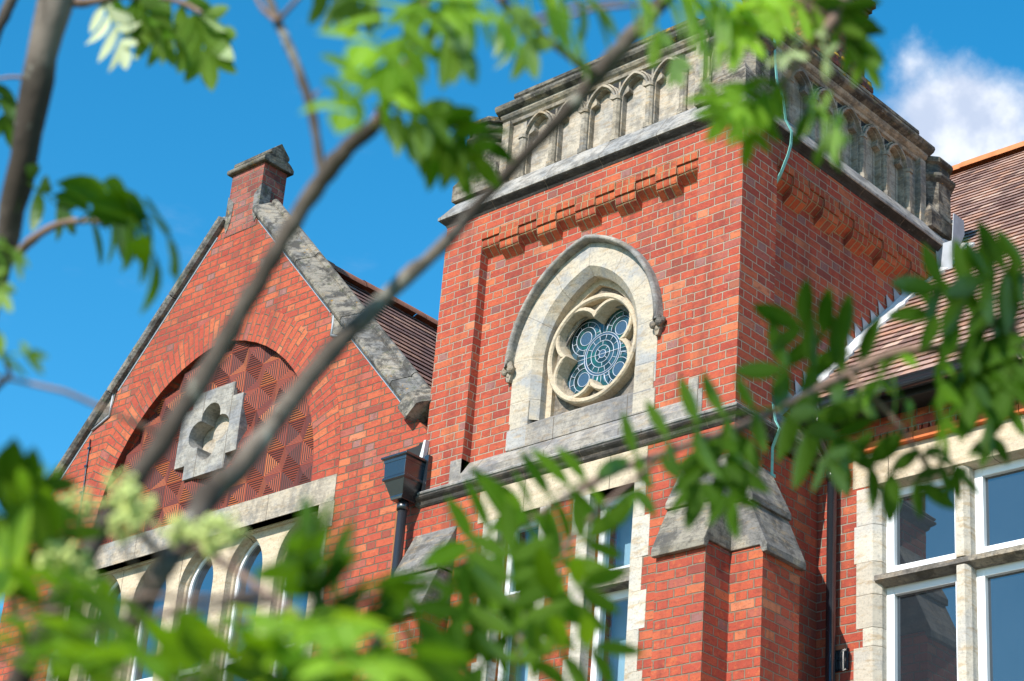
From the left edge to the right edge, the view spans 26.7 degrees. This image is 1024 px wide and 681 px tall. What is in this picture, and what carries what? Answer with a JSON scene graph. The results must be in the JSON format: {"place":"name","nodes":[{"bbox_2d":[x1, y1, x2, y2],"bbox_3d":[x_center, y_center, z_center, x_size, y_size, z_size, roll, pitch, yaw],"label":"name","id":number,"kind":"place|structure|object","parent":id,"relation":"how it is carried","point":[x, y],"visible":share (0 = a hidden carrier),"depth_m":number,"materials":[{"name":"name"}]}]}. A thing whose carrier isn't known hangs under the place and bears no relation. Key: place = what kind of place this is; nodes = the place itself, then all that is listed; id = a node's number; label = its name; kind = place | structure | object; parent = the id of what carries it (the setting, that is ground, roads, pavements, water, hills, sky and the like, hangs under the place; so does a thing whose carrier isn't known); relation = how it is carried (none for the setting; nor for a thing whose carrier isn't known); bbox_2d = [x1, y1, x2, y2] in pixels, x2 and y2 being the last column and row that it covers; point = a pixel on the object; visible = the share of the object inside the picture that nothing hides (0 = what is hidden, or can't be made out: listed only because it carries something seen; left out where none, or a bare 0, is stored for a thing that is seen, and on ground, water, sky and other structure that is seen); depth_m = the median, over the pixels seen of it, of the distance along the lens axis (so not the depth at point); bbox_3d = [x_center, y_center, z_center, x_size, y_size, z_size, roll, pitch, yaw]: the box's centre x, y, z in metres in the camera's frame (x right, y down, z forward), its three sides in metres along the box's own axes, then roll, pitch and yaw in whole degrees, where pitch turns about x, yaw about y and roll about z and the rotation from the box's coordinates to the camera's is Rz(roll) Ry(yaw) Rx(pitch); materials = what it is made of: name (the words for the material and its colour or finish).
{"place":"outdoors","nodes":[
{"label":"outdoors","id":0,"kind":"place"},
{"bbox_2d":[0,0,1023,613],"label":"sky","id":1,"kind":"structure","parent":0,"point":[953,70],"materials":[{"name":"blue"}]},
{"label":"ground","id":2,"kind":"structure","parent":0,"visible":0},
{"bbox_2d":[0,144,437,680],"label":"gabled wing","id":3,"kind":"structure","parent":2,"relation":"on","point":[361,411],"depth_m":20.61,"materials":[{"name":"red brick"}]},
{"bbox_2d":[74,439,90,541],"bbox_3d":[-4.383,1.974,21.623,0.062,2.160,0.021,-18,-34,39],"label":"wall cable","id":4,"kind":"object","parent":3,"relation":"attached to","point":[85,467],"depth_m":21.94,"materials":[{"name":"black paint"}]},
{"bbox_2d":[96,581,120,644],"bbox_3d":[-3.981,3.889,20.507,0.450,3.412,0.055,-18,-34,39],"label":"lancet window","id":5,"kind":"structure","parent":3,"relation":"in","point":[116,586],"depth_m":21.21,"materials":[{"name":"white paint"}]},
{"bbox_2d":[131,586,165,680],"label":"lancet window","id":6,"kind":"structure","parent":3,"relation":"in","point":[138,675],"depth_m":20.54,"materials":[{"name":"blue glass"}]},
{"bbox_2d":[182,559,212,676],"bbox_3d":[-2.968,3.551,19.648,0.450,3.412,0.055,-18,-34,39],"label":"lancet window","id":7,"kind":"structure","parent":3,"relation":"in","point":[202,580],"depth_m":20.32,"materials":[{"name":"blue glass"}]},
{"bbox_2d":[225,541,262,680],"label":"lancet window","id":8,"kind":"structure","parent":3,"relation":"in","point":[252,561],"depth_m":19.88,"materials":[{"name":"white paint"}]},
{"bbox_2d":[274,578,307,672],"bbox_3d":[-1.956,3.213,18.790,0.450,3.412,0.055,-18,-34,39],"label":"lancet window","id":9,"kind":"structure","parent":3,"relation":"in","point":[301,603],"depth_m":19.21,"materials":[{"name":"blue glass"}]},
{"bbox_2d":[381,450,432,572],"bbox_3d":[-1.217,4.863,16.442,0.330,8.700,0.287,-18,-34,39],"label":"hopper downpipe","id":10,"kind":"object","parent":3,"relation":"attached to","point":[406,478],"visible":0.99,"depth_m":18.17,"materials":[{"name":"black metal"}]},
{"bbox_2d":[0,0,765,680],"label":"rowan tree","id":11,"kind":"object","parent":2,"relation":"on","point":[40,516],"visible":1,"depth_m":1.57,"materials":[{"name":"green plant"}]},
{"bbox_2d":[382,19,962,680],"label":"brick tower","id":12,"kind":"structure","parent":2,"relation":"on","point":[630,241],"depth_m":17.75,"materials":[{"name":"brick"}]},
{"bbox_2d":[497,521,537,680],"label":"sash window","id":13,"kind":"structure","parent":12,"relation":"in","point":[508,585],"depth_m":17.33,"materials":[{"name":"white paint"}]},
{"bbox_2d":[590,493,629,680],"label":"sash window","id":14,"kind":"structure","parent":12,"relation":"in","point":[619,596],"depth_m":16.48,"materials":[{"name":"white paint"}]},
{"bbox_2d":[770,41,792,477],"bbox_3d":[2.097,-0.685,17.154,0.199,4.051,0.134,-8,-29,24],"label":"lightning conductor","id":15,"kind":"object","parent":12,"relation":"attached to","point":[778,178],"visible":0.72,"depth_m":17.51,"materials":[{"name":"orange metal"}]},
{"bbox_2d":[366,0,1023,680],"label":"rowan tree","id":16,"kind":"object","parent":2,"relation":"on","point":[990,372],"visible":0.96,"depth_m":1.94,"materials":[{"name":"green plant"}]},
{"bbox_2d":[779,141,1023,680],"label":"tiled wing","id":17,"kind":"structure","parent":2,"relation":"on","point":[935,592],"depth_m":16.10,"materials":[{"name":"brown tile"}]},
{"bbox_2d":[742,0,875,93],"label":"chimney stack","id":18,"kind":"object","parent":17,"relation":"on","point":[835,57],"visible":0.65,"depth_m":23.88,"materials":[{"name":"brick"}]},
{"bbox_2d":[814,416,836,680],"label":"downpipe","id":19,"kind":"object","parent":17,"relation":"attached to","point":[830,634],"visible":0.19,"depth_m":16.31,"materials":[{"name":"black metal"}]},
{"bbox_2d":[835,648,849,671],"bbox_3d":[2.439,2.387,16.088,0.180,0.165,0.042,-18,-34,39],"label":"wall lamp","id":20,"kind":"object","parent":17,"relation":"attached to","point":[842,663],"visible":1,"depth_m":16.05,"materials":[{"name":"black metal"}]},
{"bbox_2d":[790,347,1022,410],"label":"gutter","id":21,"kind":"object","parent":17,"relation":"attached to","point":[914,379],"visible":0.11,"depth_m":16.11,"materials":[{"name":"black plastic"}]},
{"bbox_2d":[853,414,1023,680],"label":"stone window","id":22,"kind":"structure","parent":17,"relation":"in","point":[940,593],"depth_m":15.87,"materials":[{"name":"stone"}]}
]}

